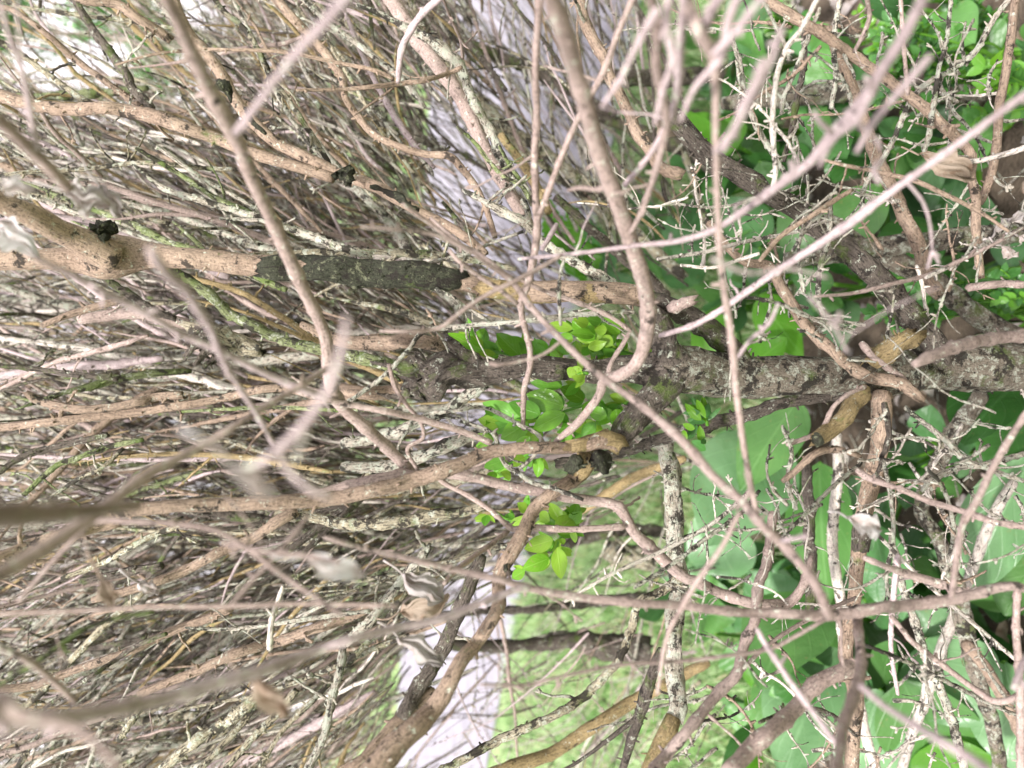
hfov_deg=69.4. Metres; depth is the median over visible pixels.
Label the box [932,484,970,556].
dead twig
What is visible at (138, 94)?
bare branch
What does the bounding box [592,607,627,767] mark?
thicket stem
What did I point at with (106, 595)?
dry leaf
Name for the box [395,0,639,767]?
path
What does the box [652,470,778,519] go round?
dead twig
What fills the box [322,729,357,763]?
thicket stem
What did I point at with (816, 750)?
dead twig
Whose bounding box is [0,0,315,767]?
sky
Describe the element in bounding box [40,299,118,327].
bare branch
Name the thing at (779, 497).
dead twig
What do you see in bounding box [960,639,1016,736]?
shrub stem
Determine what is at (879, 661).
broadleaf plant
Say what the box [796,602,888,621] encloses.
dead twig
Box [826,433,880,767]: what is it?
shrub stem
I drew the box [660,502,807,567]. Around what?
dead twig
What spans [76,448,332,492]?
thicket stem
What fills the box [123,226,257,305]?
thicket stem
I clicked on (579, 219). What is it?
shrub stem
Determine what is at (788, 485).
bare branch
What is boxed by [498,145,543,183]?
bare branch
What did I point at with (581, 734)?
shrub stem
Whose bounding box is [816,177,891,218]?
dead twig
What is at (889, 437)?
bare branch
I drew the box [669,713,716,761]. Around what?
dead twig
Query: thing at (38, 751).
thicket stem
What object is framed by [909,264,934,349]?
dead twig
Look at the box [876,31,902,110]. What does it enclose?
dead twig
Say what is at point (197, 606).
bare branch
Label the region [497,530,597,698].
thicket stem
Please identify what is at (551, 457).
thicket stem
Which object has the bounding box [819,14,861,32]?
dead twig
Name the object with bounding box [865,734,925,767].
dead twig
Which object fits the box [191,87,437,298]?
thicket stem
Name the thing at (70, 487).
thicket stem
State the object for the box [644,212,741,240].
dead twig
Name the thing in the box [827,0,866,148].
bare branch
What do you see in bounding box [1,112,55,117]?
thicket stem
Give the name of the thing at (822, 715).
dead twig
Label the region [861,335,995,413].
dead twig
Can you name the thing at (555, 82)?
thicket stem
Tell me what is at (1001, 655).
broadleaf plant
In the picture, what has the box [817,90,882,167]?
bare branch
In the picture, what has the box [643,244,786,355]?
broadleaf plant
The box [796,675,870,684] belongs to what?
dead twig
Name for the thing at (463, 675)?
thicket stem
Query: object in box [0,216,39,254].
dry leaf
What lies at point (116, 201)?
dry leaf
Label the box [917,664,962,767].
dead twig
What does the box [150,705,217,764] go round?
thicket stem
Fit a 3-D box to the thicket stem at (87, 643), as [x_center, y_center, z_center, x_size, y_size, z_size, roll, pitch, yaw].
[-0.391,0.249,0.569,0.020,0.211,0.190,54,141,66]
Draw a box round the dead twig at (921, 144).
[866,135,947,174]
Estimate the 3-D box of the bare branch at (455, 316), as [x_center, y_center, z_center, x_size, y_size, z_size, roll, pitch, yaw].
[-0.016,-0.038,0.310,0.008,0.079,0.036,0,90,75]
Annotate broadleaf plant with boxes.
[541,199,634,283]
[621,111,792,287]
[631,542,738,634]
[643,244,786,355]
[668,115,784,211]
[685,24,777,100]
[686,405,810,579]
[688,152,806,243]
[691,111,898,355]
[692,604,741,670]
[693,249,805,336]
[710,216,777,264]
[719,30,794,116]
[721,693,751,730]
[722,600,885,767]
[725,0,820,78]
[741,440,932,690]
[746,84,831,185]
[746,542,795,577]
[769,556,800,581]
[769,626,872,704]
[779,22,862,113]
[786,48,889,156]
[790,263,875,350]
[806,107,867,176]
[829,102,934,183]
[830,560,915,650]
[833,608,1023,767]
[861,528,950,618]
[862,0,978,51]
[870,640,897,691]
[874,492,929,549]
[877,111,1000,272]
[887,405,976,498]
[890,276,939,334]
[903,105,992,212]
[910,555,977,609]
[923,44,1004,77]
[930,7,1023,81]
[930,202,1023,298]
[932,198,1023,266]
[933,252,984,272]
[946,390,1023,615]
[946,535,1011,622]
[958,261,1023,334]
[972,609,1012,662]
[977,632,1013,664]
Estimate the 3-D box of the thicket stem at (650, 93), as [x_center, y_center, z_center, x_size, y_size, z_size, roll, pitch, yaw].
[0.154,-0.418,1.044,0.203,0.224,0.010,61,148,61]
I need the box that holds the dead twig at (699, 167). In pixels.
[671,132,740,212]
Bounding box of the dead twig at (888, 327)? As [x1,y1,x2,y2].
[873,285,896,338]
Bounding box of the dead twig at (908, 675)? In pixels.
[889,662,916,685]
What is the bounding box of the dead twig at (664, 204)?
[577,167,688,209]
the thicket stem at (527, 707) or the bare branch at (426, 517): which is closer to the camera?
the bare branch at (426, 517)
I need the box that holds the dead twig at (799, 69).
[719,45,828,140]
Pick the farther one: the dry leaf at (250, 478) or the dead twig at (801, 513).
the dead twig at (801, 513)
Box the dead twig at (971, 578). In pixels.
[913,570,986,583]
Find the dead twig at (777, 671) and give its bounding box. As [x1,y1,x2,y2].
[760,669,780,679]
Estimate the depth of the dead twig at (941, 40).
0.45 m
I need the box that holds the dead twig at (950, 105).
[940,80,1023,204]
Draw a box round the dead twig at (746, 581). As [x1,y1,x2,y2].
[716,551,787,604]
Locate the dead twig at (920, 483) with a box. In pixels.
[844,467,944,513]
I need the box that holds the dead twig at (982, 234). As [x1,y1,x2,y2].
[973,227,1021,269]
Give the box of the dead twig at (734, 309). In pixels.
[682,189,737,318]
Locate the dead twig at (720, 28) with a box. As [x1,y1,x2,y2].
[623,0,750,49]
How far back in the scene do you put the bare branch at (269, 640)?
0.38 m
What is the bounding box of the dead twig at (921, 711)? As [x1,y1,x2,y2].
[887,649,934,767]
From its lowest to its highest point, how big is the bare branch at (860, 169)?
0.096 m
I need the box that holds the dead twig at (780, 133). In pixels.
[720,46,798,158]
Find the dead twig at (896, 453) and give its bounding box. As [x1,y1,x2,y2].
[852,427,913,486]
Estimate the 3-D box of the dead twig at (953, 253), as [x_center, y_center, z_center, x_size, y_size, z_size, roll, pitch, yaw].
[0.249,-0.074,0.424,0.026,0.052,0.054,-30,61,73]
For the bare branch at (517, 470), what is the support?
attached to the old shrub
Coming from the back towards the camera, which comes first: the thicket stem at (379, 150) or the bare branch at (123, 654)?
the thicket stem at (379, 150)
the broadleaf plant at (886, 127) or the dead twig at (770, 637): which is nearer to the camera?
the dead twig at (770, 637)
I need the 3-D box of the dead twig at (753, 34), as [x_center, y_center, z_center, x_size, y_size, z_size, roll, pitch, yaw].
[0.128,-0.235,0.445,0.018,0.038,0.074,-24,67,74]
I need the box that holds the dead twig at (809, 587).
[771,570,819,652]
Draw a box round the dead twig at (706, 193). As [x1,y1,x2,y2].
[675,158,756,219]
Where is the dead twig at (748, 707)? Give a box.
[703,689,761,732]
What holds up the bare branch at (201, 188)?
attached to the bare branch at (330, 244)
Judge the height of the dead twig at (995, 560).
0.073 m
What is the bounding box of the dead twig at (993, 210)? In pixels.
[924,185,1003,216]
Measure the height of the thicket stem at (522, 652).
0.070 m
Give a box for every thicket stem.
[0,0,173,34]
[0,64,200,210]
[0,88,106,130]
[0,142,343,285]
[0,153,54,186]
[0,159,82,429]
[0,172,165,244]
[0,172,292,248]
[0,178,83,227]
[0,186,169,224]
[0,213,229,279]
[0,268,205,308]
[0,281,243,329]
[0,286,214,328]
[0,294,75,334]
[0,300,129,367]
[0,303,175,432]
[0,321,129,399]
[0,324,86,411]
[0,334,148,389]
[0,336,289,404]
[0,342,207,417]
[0,354,164,379]
[0,354,179,386]
[0,371,138,453]
[0,379,178,539]
[0,391,69,413]
[0,414,161,433]
[0,424,159,440]
[0,443,148,484]
[0,449,241,464]
[0,485,290,548]
[0,523,56,536]
[0,572,95,595]
[0,572,149,621]
[0,597,50,642]
[0,648,105,657]
[0,673,204,744]
[0,682,184,758]
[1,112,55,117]
[1,401,93,422]
[2,555,313,624]
[3,353,188,364]
[4,215,247,377]
[4,683,151,767]
[5,537,159,667]
[7,380,115,442]
[7,634,181,681]
[8,630,186,662]
[10,464,268,475]
[11,434,138,495]
[11,659,131,696]
[13,620,170,669]
[14,588,255,647]
[14,731,44,767]
[15,85,148,100]
[15,330,110,371]
[15,367,191,409]
[17,339,198,357]
[18,128,71,157]
[18,150,249,253]
[18,616,217,659]
[20,412,338,434]
[22,290,348,318]
[23,181,287,291]
[23,592,144,709]
[24,656,188,767]
[28,565,306,670]
[28,711,200,739]
[30,399,387,475]
[32,558,63,567]
[33,675,114,767]
[35,115,260,241]
[36,381,127,388]
[37,530,116,573]
[38,515,398,543]
[42,76,262,241]
[42,448,185,497]
[47,720,216,767]
[50,521,226,561]
[51,272,193,382]
[54,594,148,767]
[56,649,287,702]
[56,673,157,760]
[57,552,310,686]
[58,324,218,393]
[59,465,218,528]
[59,477,354,547]
[59,485,381,571]
[63,578,240,637]
[64,733,187,767]
[65,440,262,494]
[71,665,156,759]
[72,335,429,388]
[73,88,229,182]
[75,67,257,206]
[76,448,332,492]
[78,504,375,589]
[83,719,107,767]
[92,541,214,622]
[92,638,223,692]
[93,7,212,181]
[102,177,278,318]
[102,349,384,387]
[107,511,241,571]
[112,0,197,83]
[121,207,369,301]
[121,754,136,767]
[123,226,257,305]
[125,660,250,767]
[130,281,313,362]
[130,632,436,672]
[132,722,191,767]
[133,24,323,233]
[140,621,446,668]
[141,631,409,725]
[142,330,459,388]
[143,500,364,569]
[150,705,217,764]
[151,0,204,40]
[154,367,307,404]
[154,431,359,476]
[156,376,366,491]
[156,386,402,411]
[156,396,349,464]
[157,72,337,189]
[158,143,379,259]
[165,587,405,738]
[168,83,337,187]
[170,74,341,328]
[174,693,326,767]
[175,460,512,584]
[178,580,334,658]
[178,751,227,767]
[179,268,402,383]
[180,61,345,147]
[180,437,311,465]
[180,761,202,767]
[181,560,496,652]
[181,567,377,671]
[184,667,474,737]
[185,63,442,150]
[190,468,485,548]
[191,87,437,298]
[204,41,407,175]
[207,566,389,589]
[212,2,366,176]
[215,454,523,540]
[219,0,330,75]
[220,503,420,584]
[220,646,349,767]
[221,240,351,319]
[227,68,396,175]
[228,0,322,158]
[229,214,373,243]
[230,423,413,452]
[233,138,377,187]
[234,441,342,470]
[235,86,507,307]
[236,0,405,224]
[236,689,376,767]
[242,398,514,424]
[245,542,527,624]
[248,246,515,322]
[248,592,407,767]
[252,312,589,366]
[258,0,426,108]
[258,503,516,513]
[258,578,320,654]
[259,171,457,395]
[263,46,408,197]
[268,190,430,245]
[268,489,437,594]
[274,477,515,628]
[278,108,430,173]
[278,151,550,322]
[278,208,407,300]
[282,530,504,548]
[291,239,573,421]
[293,198,473,306]
[295,330,520,393]
[300,523,590,557]
[303,245,416,312]
[303,642,356,665]
[307,0,450,193]
[309,132,461,310]
[311,0,378,49]
[313,532,535,549]
[315,245,498,278]
[319,289,532,392]
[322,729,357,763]
[328,296,561,395]
[329,2,365,37]
[336,722,364,767]
[337,22,521,196]
[343,8,435,168]
[349,648,403,739]
[371,220,487,231]
[374,666,477,723]
[377,194,554,265]
[378,0,488,138]
[378,493,519,639]
[378,704,547,720]
[380,489,443,692]
[383,115,471,255]
[389,87,484,162]
[391,288,485,357]
[406,0,483,109]
[415,0,507,91]
[424,295,664,431]
[425,726,573,758]
[427,632,589,747]
[434,198,520,225]
[437,660,547,720]
[438,37,509,80]
[439,4,528,105]
[444,688,537,753]
[445,403,691,558]
[445,630,566,659]
[453,633,643,697]
[454,670,603,693]
[456,676,506,756]
[456,687,500,763]
[457,631,578,716]
[459,159,551,280]
[459,583,543,738]
[460,551,478,742]
[460,587,544,714]
[463,191,643,226]
[464,733,482,767]
[467,564,479,662]
[468,0,575,243]
[468,718,584,752]
[471,598,529,721]
[472,85,505,116]
[474,708,501,763]
[476,622,604,718]
[477,207,551,313]
[478,6,563,95]
[481,241,563,279]
[482,605,493,764]
[484,623,627,713]
[491,3,571,102]
[493,0,533,31]
[493,613,558,722]
[496,552,501,681]
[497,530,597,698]
[499,618,519,756]
[503,115,552,228]
[504,677,556,741]
[507,0,607,143]
[507,157,578,231]
[508,23,597,173]
[515,188,669,216]
[521,378,698,466]
[521,575,604,601]
[522,436,648,471]
[528,77,680,208]
[528,660,532,751]
[532,632,542,745]
[538,566,715,586]
[542,91,620,174]
[545,598,696,656]
[546,657,592,714]
[547,487,601,662]
[553,108,711,122]
[557,534,632,678]
[564,79,705,100]
[564,647,667,767]
[571,677,644,763]
[573,714,625,767]
[576,199,688,286]
[576,708,618,767]
[579,40,652,120]
[583,174,634,210]
[586,656,619,764]
[590,696,656,750]
[591,697,642,763]
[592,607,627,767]
[595,485,683,767]
[598,0,715,245]
[602,697,641,764]
[604,523,668,576]
[609,665,647,767]
[610,650,696,682]
[613,464,646,590]
[618,143,636,271]
[620,637,728,740]
[626,654,716,705]
[627,679,701,767]
[634,4,689,111]
[634,569,666,710]
[659,489,665,537]
[680,641,714,725]
[687,616,692,718]
[688,589,708,670]
[693,704,724,763]
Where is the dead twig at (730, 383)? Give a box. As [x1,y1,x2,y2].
[724,324,734,403]
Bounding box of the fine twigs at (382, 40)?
[0,0,712,767]
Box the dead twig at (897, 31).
[880,0,914,66]
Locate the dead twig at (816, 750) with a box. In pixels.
[811,747,889,767]
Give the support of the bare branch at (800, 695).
attached to the bare branch at (16, 715)
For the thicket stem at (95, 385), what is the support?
in the fine twigs at (382, 40)
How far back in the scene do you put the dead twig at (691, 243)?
0.44 m
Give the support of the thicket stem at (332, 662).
on the fine twigs at (382, 40)
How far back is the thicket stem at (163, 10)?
0.62 m
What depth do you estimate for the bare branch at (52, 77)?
0.50 m
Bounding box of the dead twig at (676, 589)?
[639,569,702,598]
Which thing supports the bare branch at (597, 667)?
attached to the bare branch at (16, 715)
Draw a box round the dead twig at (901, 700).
[892,698,969,741]
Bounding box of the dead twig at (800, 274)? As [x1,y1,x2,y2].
[776,148,816,292]
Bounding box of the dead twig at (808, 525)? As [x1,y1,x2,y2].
[774,488,812,562]
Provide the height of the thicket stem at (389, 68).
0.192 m
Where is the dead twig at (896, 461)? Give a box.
[857,437,903,464]
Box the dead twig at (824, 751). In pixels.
[808,730,835,767]
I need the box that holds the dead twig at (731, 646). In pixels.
[685,629,767,687]
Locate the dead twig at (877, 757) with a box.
[875,746,881,767]
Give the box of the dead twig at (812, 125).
[792,95,815,150]
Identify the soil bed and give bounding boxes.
[767,0,1023,767]
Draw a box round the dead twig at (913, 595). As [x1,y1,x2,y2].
[908,591,951,618]
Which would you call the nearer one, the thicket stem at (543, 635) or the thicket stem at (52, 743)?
the thicket stem at (52, 743)
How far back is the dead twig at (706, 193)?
0.41 m
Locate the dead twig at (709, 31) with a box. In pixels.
[610,12,716,61]
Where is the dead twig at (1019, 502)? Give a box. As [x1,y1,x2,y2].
[1013,495,1023,558]
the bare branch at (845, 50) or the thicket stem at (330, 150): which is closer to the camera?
the bare branch at (845, 50)
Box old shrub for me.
[0,102,1023,767]
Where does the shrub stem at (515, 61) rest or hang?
on the fine twigs at (382, 40)
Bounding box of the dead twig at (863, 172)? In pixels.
[849,152,867,190]
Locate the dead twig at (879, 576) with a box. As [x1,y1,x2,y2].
[815,546,891,623]
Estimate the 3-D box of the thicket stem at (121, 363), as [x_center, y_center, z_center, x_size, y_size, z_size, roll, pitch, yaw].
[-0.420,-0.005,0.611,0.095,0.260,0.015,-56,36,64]
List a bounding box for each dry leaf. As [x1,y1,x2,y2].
[0,175,34,197]
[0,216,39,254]
[33,177,111,219]
[82,157,122,217]
[86,552,120,606]
[119,568,159,596]
[178,426,278,497]
[223,657,289,717]
[264,547,365,580]
[377,593,449,620]
[377,621,443,666]
[383,560,443,606]
[640,107,675,136]
[827,511,882,540]
[901,146,974,182]
[983,218,1010,240]
[988,237,1018,259]
[1003,211,1023,225]
[1005,233,1023,243]
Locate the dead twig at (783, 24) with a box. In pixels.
[753,3,795,93]
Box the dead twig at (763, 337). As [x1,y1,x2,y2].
[737,331,780,350]
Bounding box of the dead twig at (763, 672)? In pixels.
[748,649,839,762]
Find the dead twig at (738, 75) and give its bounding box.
[728,50,776,107]
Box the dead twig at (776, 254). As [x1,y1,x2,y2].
[767,234,783,277]
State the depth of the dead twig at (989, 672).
0.49 m
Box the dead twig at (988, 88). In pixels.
[957,59,1002,94]
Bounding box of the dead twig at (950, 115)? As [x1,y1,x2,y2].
[946,73,973,146]
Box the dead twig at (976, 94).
[908,87,1003,130]
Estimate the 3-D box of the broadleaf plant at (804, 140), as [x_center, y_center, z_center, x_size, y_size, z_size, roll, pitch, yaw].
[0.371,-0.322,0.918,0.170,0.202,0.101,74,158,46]
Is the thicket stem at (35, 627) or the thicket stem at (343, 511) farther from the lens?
the thicket stem at (35, 627)
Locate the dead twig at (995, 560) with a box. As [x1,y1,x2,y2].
[932,543,1023,570]
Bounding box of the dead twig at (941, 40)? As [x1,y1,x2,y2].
[896,0,967,74]
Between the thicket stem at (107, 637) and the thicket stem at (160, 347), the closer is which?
the thicket stem at (160, 347)
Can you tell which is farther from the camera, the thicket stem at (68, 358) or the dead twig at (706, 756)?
the thicket stem at (68, 358)
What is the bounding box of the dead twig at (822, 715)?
[817,695,839,729]
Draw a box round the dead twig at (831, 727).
[820,716,833,748]
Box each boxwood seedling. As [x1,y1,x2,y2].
[852,4,929,52]
[860,267,1023,329]
[863,10,1012,114]
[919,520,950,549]
[923,0,1007,63]
[961,50,1023,131]
[970,262,1023,319]
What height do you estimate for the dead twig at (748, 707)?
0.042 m
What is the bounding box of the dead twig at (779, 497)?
[765,423,801,562]
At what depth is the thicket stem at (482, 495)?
0.84 m
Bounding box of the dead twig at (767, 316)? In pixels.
[758,273,773,342]
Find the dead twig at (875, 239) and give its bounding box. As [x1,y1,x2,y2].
[859,220,883,257]
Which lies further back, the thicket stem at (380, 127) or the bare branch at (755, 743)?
the thicket stem at (380, 127)
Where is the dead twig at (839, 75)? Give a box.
[807,51,852,105]
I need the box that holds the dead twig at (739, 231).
[710,213,785,248]
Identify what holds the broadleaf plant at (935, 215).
on the soil bed
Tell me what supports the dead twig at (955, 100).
on the dead twig at (950, 115)
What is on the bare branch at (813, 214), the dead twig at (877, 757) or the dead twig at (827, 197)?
the dead twig at (827, 197)
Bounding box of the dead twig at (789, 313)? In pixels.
[751,227,792,317]
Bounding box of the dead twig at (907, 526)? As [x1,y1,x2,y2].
[856,500,923,531]
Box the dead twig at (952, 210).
[918,184,967,252]
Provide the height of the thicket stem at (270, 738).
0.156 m
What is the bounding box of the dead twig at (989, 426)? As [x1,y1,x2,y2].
[957,412,1011,453]
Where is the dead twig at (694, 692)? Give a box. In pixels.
[644,686,706,721]
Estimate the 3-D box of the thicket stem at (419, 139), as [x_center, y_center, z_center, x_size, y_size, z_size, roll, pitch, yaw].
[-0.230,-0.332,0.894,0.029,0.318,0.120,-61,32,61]
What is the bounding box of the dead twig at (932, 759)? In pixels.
[928,752,936,767]
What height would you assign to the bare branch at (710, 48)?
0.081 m
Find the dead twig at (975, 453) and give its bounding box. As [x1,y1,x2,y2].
[944,438,990,465]
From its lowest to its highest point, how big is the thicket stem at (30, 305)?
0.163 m
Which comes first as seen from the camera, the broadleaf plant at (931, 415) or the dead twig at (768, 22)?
the dead twig at (768, 22)
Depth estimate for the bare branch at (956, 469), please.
0.44 m
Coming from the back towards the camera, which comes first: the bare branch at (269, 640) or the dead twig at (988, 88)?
the dead twig at (988, 88)
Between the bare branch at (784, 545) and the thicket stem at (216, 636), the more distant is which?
the thicket stem at (216, 636)
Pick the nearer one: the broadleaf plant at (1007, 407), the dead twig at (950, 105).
the dead twig at (950, 105)
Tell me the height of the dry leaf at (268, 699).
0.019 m
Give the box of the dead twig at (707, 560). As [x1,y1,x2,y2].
[660,525,710,650]
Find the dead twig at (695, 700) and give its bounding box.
[587,695,708,732]
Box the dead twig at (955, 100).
[900,75,959,102]
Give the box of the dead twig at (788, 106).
[746,64,804,129]
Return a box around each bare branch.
[0,0,40,149]
[0,39,92,101]
[0,89,334,183]
[0,112,74,192]
[0,128,239,178]
[0,348,118,381]
[0,365,343,581]
[0,384,314,433]
[0,411,1023,767]
[0,432,109,474]
[0,495,141,531]
[0,523,121,564]
[0,597,154,686]
[0,601,397,668]
[0,608,233,692]
[0,642,78,704]
[4,5,174,140]
[10,437,143,502]
[17,514,343,617]
[22,390,186,421]
[26,251,330,412]
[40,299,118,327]
[41,447,124,501]
[41,632,167,708]
[60,526,196,579]
[71,0,163,120]
[74,0,173,43]
[77,296,189,329]
[78,562,164,610]
[91,509,299,602]
[102,279,189,321]
[115,0,462,115]
[116,712,141,742]
[133,164,372,258]
[135,147,260,213]
[137,601,372,695]
[146,246,275,444]
[147,139,260,212]
[156,695,255,767]
[159,0,415,470]
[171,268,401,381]
[175,0,488,265]
[176,315,266,368]
[177,405,393,437]
[185,608,370,658]
[197,705,256,767]
[212,0,331,163]
[219,204,296,232]
[221,494,342,564]
[223,688,298,767]
[240,316,349,500]
[266,585,283,651]
[271,0,497,238]
[290,648,346,767]
[296,391,492,445]
[296,501,487,531]
[299,309,445,351]
[303,363,812,608]
[339,379,402,400]
[339,423,487,474]
[340,386,488,448]
[340,530,447,648]
[343,664,438,767]
[347,309,634,401]
[356,3,531,198]
[361,206,545,278]
[379,253,562,332]
[383,0,533,223]
[394,554,486,715]
[402,202,482,253]
[410,404,583,500]
[419,439,499,498]
[429,198,523,263]
[430,216,834,620]
[435,288,494,361]
[441,201,473,268]
[442,0,469,58]
[448,249,518,305]
[456,126,551,206]
[462,174,631,311]
[465,0,547,430]
[479,617,826,692]
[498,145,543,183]
[518,0,658,441]
[518,0,929,265]
[520,198,531,219]
[535,0,635,220]
[540,223,595,260]
[557,258,564,325]
[564,474,746,606]
[569,0,685,180]
[600,6,660,107]
[601,0,687,186]
[612,0,669,234]
[633,489,760,588]
[648,511,777,767]
[653,0,675,125]
[656,215,834,266]
[656,511,741,695]
[658,91,1023,337]
[679,0,741,121]
[680,238,759,272]
[683,0,780,512]
[696,0,724,44]
[706,40,798,173]
[706,220,925,402]
[711,257,829,278]
[720,26,784,153]
[721,659,854,767]
[734,56,770,139]
[743,296,857,360]
[743,596,857,672]
[744,30,827,164]
[747,413,817,509]
[755,628,834,744]
[758,167,853,261]
[758,703,893,738]
[761,0,984,278]
[763,0,819,200]
[779,7,823,114]
[781,97,905,119]
[781,420,876,502]
[781,444,864,537]
[785,385,866,445]
[791,197,852,319]
[808,286,938,352]
[814,219,1023,300]
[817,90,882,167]
[825,159,1009,232]
[826,25,946,300]
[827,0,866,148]
[841,0,873,67]
[854,53,932,154]
[855,468,1023,529]
[858,341,906,378]
[859,0,1010,209]
[862,555,969,592]
[865,625,1015,716]
[870,462,933,622]
[873,402,939,486]
[878,535,1013,671]
[886,554,918,695]
[888,0,957,160]
[889,614,1015,704]
[897,438,1023,491]
[899,0,909,95]
[900,466,968,579]
[903,405,1023,482]
[924,201,1023,280]
[965,244,1023,291]
[970,145,1023,163]
[980,0,1023,204]
[1010,655,1023,691]
[1011,591,1023,767]
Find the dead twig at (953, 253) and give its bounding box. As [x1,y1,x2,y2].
[895,203,994,299]
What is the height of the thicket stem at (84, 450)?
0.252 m
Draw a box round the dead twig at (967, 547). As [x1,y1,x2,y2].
[925,493,975,584]
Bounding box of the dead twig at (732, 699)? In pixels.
[706,684,784,767]
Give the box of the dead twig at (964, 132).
[890,67,991,143]
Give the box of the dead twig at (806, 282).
[780,267,829,314]
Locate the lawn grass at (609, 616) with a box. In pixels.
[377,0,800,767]
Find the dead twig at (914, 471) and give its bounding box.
[908,462,970,576]
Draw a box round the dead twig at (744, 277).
[704,267,747,314]
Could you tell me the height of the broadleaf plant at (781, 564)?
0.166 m
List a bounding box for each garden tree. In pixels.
[0,0,318,71]
[52,0,345,97]
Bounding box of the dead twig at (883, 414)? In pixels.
[866,408,888,436]
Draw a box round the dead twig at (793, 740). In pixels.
[779,705,808,766]
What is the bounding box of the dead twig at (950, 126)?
[915,99,960,132]
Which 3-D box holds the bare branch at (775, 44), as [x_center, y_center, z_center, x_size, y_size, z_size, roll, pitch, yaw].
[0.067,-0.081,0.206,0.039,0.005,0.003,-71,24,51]
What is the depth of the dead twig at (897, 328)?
0.50 m
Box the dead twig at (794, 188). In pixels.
[662,185,799,236]
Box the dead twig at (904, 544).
[897,533,930,568]
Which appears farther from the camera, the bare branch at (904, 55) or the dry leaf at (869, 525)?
the bare branch at (904, 55)
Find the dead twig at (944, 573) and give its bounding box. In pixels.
[927,521,952,627]
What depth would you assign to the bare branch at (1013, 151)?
0.41 m
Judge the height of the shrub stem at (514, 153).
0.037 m
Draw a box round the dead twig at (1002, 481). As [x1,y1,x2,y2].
[976,457,1023,495]
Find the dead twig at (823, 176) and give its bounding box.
[741,151,841,224]
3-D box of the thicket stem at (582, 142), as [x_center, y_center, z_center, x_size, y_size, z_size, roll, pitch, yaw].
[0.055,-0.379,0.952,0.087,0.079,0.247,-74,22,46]
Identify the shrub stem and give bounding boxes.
[420,17,616,118]
[438,568,686,767]
[439,591,646,616]
[441,84,688,280]
[452,627,653,666]
[489,660,709,767]
[490,121,618,231]
[498,132,552,214]
[526,522,664,554]
[553,194,670,295]
[554,99,720,176]
[582,455,686,514]
[598,63,734,87]
[602,540,655,571]
[720,79,988,110]
[793,463,817,609]
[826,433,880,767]
[888,535,968,767]
[890,479,1017,767]
[914,391,1006,767]
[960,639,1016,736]
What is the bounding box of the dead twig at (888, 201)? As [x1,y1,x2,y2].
[855,183,899,206]
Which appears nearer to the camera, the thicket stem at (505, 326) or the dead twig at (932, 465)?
the dead twig at (932, 465)
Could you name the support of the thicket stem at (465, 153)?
on the fine twigs at (382, 40)
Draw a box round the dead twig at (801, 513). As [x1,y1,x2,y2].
[751,503,822,545]
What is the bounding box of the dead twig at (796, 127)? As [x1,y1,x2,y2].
[786,120,799,191]
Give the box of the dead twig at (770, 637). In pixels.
[768,635,806,686]
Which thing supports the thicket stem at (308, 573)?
on the fine twigs at (382, 40)
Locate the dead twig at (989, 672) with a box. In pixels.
[938,631,1014,704]
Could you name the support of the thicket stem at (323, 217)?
on the fine twigs at (382, 40)
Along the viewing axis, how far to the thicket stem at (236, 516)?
0.56 m
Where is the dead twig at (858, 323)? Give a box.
[797,255,865,334]
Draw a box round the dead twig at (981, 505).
[921,443,1021,521]
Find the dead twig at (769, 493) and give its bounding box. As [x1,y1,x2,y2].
[749,488,797,569]
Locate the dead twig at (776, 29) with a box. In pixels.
[763,2,791,60]
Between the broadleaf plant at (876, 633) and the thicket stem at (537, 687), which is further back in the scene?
the thicket stem at (537, 687)
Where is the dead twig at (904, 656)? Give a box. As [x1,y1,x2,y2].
[895,645,929,705]
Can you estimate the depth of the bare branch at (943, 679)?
0.41 m
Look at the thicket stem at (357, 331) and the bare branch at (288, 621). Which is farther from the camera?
the thicket stem at (357, 331)
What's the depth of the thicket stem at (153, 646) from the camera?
0.79 m
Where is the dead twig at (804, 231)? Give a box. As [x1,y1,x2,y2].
[791,183,842,251]
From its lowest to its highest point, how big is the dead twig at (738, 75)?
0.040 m
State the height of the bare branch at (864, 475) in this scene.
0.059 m
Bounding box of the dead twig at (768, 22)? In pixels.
[672,1,791,28]
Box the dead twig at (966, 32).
[945,18,976,117]
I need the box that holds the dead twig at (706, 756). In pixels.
[679,746,718,767]
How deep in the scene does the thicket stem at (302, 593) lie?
0.74 m
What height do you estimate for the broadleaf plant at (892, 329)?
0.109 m
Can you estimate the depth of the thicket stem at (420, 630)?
0.61 m
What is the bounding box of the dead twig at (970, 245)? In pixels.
[898,237,977,348]
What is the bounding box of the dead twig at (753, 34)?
[718,0,760,50]
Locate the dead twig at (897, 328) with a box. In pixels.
[864,261,903,333]
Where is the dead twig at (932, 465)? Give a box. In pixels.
[850,423,963,512]
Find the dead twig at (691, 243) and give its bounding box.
[686,224,696,262]
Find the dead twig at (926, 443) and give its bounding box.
[868,419,971,459]
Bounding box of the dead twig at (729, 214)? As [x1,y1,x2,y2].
[682,150,738,241]
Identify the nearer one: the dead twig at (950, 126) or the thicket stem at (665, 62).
the dead twig at (950, 126)
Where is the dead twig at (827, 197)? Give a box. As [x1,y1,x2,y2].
[781,191,837,227]
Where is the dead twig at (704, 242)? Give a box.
[690,132,732,265]
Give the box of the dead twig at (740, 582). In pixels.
[705,573,751,615]
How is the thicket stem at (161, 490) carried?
on the fine twigs at (382, 40)

